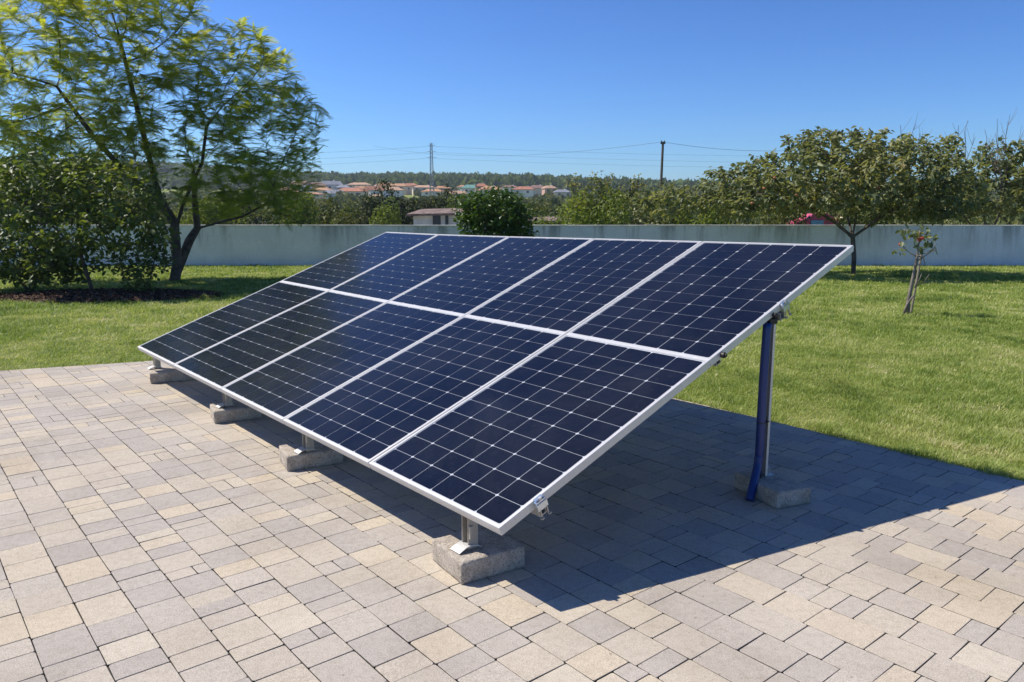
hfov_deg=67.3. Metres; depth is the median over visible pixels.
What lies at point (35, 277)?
leafy shrub
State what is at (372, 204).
background shrub
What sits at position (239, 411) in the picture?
concrete block
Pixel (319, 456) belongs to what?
concrete block
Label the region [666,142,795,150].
power line
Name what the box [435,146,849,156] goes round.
power line
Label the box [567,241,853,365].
solar panel
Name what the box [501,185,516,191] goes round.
house
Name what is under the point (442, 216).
shed
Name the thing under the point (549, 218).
building
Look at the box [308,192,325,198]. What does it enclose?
house
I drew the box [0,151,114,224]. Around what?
background tree
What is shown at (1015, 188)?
bushy tree
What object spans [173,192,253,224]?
background shrub
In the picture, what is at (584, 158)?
power line
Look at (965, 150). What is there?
bare sapling
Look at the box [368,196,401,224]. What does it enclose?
background shrub
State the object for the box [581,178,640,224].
background shrub
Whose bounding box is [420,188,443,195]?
house
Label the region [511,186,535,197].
house
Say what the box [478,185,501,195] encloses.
house
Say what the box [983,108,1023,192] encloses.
bare sapling
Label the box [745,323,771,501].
blue conduit
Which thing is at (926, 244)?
fruit sapling
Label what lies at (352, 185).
house
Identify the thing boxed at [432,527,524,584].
concrete block
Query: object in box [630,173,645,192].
leafy shoot
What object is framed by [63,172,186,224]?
background tree
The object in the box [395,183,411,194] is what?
house
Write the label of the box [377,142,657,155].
power line
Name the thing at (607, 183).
leafy shoot
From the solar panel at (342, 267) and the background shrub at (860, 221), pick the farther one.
the background shrub at (860, 221)
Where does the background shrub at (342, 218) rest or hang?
on the ground at (722, 374)
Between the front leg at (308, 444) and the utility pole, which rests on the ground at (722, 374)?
the utility pole
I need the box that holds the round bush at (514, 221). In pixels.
[451,178,539,236]
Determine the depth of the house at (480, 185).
409.96 m
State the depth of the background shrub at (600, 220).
26.12 m
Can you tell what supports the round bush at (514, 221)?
on the ground at (722, 374)
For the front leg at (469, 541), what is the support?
on the concrete block at (495, 554)
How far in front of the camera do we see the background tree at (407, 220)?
56.24 m
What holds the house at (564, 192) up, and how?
on the ground at (722, 374)
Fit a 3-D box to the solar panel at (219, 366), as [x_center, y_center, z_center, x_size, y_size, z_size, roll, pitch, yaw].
[-1.962,-0.049,6.526,1.459,0.587,1.141,-8,12,-38]
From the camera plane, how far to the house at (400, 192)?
394.19 m
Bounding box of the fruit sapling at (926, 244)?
[892,223,938,314]
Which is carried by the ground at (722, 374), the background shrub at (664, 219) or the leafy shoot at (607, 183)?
the background shrub at (664, 219)
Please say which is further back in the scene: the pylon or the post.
the pylon
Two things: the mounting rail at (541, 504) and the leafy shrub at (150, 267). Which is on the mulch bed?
the leafy shrub at (150, 267)
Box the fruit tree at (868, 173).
[631,125,989,273]
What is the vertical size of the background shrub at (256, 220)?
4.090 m
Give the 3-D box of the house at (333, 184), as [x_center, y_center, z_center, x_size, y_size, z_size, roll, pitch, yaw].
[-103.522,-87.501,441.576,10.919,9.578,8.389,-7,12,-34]
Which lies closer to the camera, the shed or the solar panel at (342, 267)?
the solar panel at (342, 267)
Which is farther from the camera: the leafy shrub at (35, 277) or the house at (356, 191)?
the house at (356, 191)
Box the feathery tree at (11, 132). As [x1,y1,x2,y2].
[0,0,333,281]
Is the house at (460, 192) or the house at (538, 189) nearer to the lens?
the house at (460, 192)
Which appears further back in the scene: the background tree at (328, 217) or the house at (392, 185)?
the house at (392, 185)
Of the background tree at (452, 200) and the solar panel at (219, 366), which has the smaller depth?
the solar panel at (219, 366)
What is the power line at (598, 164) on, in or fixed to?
attached to the pylon
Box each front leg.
[147,358,162,368]
[216,393,234,407]
[294,434,315,453]
[450,516,481,554]
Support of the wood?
on the ground at (722, 374)
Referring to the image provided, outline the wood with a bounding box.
[0,157,1022,191]
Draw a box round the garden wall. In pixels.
[0,225,1023,265]
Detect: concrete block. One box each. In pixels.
[149,367,195,383]
[210,401,261,423]
[279,440,342,470]
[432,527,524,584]
[734,469,810,508]
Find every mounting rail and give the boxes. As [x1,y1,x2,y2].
[531,494,551,519]
[713,352,726,365]
[772,300,791,320]
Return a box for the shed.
[406,208,468,224]
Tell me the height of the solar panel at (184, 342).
0.593 m
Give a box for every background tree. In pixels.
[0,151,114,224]
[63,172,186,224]
[268,186,320,224]
[307,192,340,224]
[371,177,435,224]
[429,183,463,208]
[444,191,468,207]
[523,195,548,217]
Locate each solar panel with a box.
[138,281,328,368]
[174,290,387,392]
[221,302,463,424]
[282,232,438,289]
[283,316,564,467]
[330,234,509,301]
[369,334,710,535]
[389,236,593,315]
[465,238,702,333]
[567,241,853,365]
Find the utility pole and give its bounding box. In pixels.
[659,141,665,217]
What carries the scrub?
on the ground at (722, 374)
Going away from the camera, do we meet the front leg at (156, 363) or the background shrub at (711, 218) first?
the front leg at (156, 363)
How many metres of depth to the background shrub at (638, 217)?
28.09 m
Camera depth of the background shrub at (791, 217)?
30.57 m
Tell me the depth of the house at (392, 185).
438.21 m
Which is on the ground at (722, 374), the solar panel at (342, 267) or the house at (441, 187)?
the house at (441, 187)
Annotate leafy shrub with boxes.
[0,202,78,290]
[95,228,179,290]
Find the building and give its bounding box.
[528,216,569,224]
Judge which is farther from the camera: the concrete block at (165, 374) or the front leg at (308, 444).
the concrete block at (165, 374)
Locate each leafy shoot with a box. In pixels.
[564,173,582,193]
[591,172,614,190]
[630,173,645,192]
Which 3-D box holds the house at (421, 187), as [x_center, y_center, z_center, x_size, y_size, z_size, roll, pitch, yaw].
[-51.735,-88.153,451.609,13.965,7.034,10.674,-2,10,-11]
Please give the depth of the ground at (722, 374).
9.05 m
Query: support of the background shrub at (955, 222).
on the ground at (722, 374)
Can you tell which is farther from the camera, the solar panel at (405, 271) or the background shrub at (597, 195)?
the background shrub at (597, 195)
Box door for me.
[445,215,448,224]
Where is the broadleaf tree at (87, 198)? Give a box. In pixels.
[0,140,181,290]
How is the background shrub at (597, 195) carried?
on the ground at (722, 374)
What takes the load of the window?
in the shed
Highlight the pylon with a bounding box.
[427,143,435,194]
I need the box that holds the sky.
[0,0,1023,181]
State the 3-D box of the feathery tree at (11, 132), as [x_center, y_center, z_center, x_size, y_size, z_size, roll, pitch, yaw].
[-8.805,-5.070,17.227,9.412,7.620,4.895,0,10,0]
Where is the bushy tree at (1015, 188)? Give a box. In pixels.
[913,135,1023,224]
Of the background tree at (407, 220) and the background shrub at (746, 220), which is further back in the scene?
the background tree at (407, 220)
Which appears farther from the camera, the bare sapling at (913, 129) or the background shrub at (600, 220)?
the background shrub at (600, 220)
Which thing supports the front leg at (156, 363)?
on the concrete block at (165, 374)
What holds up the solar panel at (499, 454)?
attached to the mounting rail at (541, 504)
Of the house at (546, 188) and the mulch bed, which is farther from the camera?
the house at (546, 188)
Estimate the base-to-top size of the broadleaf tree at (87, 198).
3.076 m
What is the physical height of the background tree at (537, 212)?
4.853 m
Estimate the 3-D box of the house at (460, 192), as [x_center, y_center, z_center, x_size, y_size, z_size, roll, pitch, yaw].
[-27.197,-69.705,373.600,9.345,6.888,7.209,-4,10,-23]
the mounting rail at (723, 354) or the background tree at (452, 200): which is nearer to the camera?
the mounting rail at (723, 354)
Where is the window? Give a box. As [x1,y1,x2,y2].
[433,216,440,224]
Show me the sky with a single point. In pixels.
(544, 77)
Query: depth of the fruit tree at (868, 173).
18.82 m
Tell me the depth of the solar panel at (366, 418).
4.76 m
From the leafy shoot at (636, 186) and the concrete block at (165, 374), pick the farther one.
the leafy shoot at (636, 186)
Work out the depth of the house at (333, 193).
351.15 m
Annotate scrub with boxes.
[1,180,1023,224]
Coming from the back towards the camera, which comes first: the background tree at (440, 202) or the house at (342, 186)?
the house at (342, 186)
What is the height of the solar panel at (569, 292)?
0.575 m
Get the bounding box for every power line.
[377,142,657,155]
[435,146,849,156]
[436,152,916,162]
[436,158,984,167]
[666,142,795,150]
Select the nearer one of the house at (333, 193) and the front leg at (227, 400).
the front leg at (227, 400)
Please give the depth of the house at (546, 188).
439.43 m
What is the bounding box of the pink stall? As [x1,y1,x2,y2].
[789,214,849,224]
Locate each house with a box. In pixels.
[291,181,311,191]
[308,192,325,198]
[310,182,326,188]
[311,187,332,192]
[321,180,342,189]
[325,189,342,198]
[335,184,350,189]
[338,187,367,195]
[347,182,372,187]
[363,185,383,194]
[374,182,395,187]
[384,186,404,196]
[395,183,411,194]
[412,185,436,195]
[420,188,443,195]
[436,185,450,190]
[447,190,466,194]
[460,184,475,195]
[475,183,486,192]
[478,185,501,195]
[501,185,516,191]
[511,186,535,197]
[530,184,543,194]
[541,185,557,194]
[553,189,571,196]
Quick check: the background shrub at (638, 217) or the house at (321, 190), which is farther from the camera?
the house at (321, 190)
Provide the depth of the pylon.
293.29 m
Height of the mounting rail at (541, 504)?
0.105 m
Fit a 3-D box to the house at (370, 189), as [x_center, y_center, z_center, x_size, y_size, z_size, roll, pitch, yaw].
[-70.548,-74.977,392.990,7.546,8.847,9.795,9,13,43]
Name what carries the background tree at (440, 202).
on the ground at (722, 374)
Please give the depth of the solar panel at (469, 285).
6.40 m
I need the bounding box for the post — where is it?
[760,318,777,477]
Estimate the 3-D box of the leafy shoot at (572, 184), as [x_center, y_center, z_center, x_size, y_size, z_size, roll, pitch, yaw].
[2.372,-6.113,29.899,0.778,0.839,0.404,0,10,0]
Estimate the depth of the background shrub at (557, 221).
33.50 m
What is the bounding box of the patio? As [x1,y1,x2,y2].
[0,361,1023,681]
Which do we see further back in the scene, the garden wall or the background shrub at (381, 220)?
the background shrub at (381, 220)
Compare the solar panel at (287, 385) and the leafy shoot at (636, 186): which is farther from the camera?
the leafy shoot at (636, 186)
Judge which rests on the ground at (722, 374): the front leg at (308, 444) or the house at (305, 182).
the house at (305, 182)
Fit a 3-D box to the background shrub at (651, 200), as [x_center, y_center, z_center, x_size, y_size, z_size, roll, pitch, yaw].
[6.180,-4.734,33.743,3.431,4.546,3.429,-2,10,-14]
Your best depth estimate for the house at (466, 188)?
427.59 m
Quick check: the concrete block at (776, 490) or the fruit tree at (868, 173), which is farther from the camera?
the fruit tree at (868, 173)
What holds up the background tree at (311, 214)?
on the ground at (722, 374)
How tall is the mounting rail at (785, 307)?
0.115 m
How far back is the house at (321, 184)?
428.16 m
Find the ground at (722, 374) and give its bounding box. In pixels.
[0,188,1023,478]
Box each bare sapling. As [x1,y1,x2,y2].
[900,114,931,148]
[944,121,974,198]
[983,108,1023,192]
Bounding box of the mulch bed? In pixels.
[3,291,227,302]
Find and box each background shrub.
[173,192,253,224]
[224,199,282,224]
[329,200,362,224]
[353,189,380,224]
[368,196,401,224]
[532,188,590,224]
[562,187,632,224]
[568,171,613,224]
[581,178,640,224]
[609,187,673,224]
[625,181,683,223]
[643,183,692,224]
[672,194,732,224]
[700,182,761,224]
[754,187,810,224]
[835,194,939,224]
[885,191,990,224]

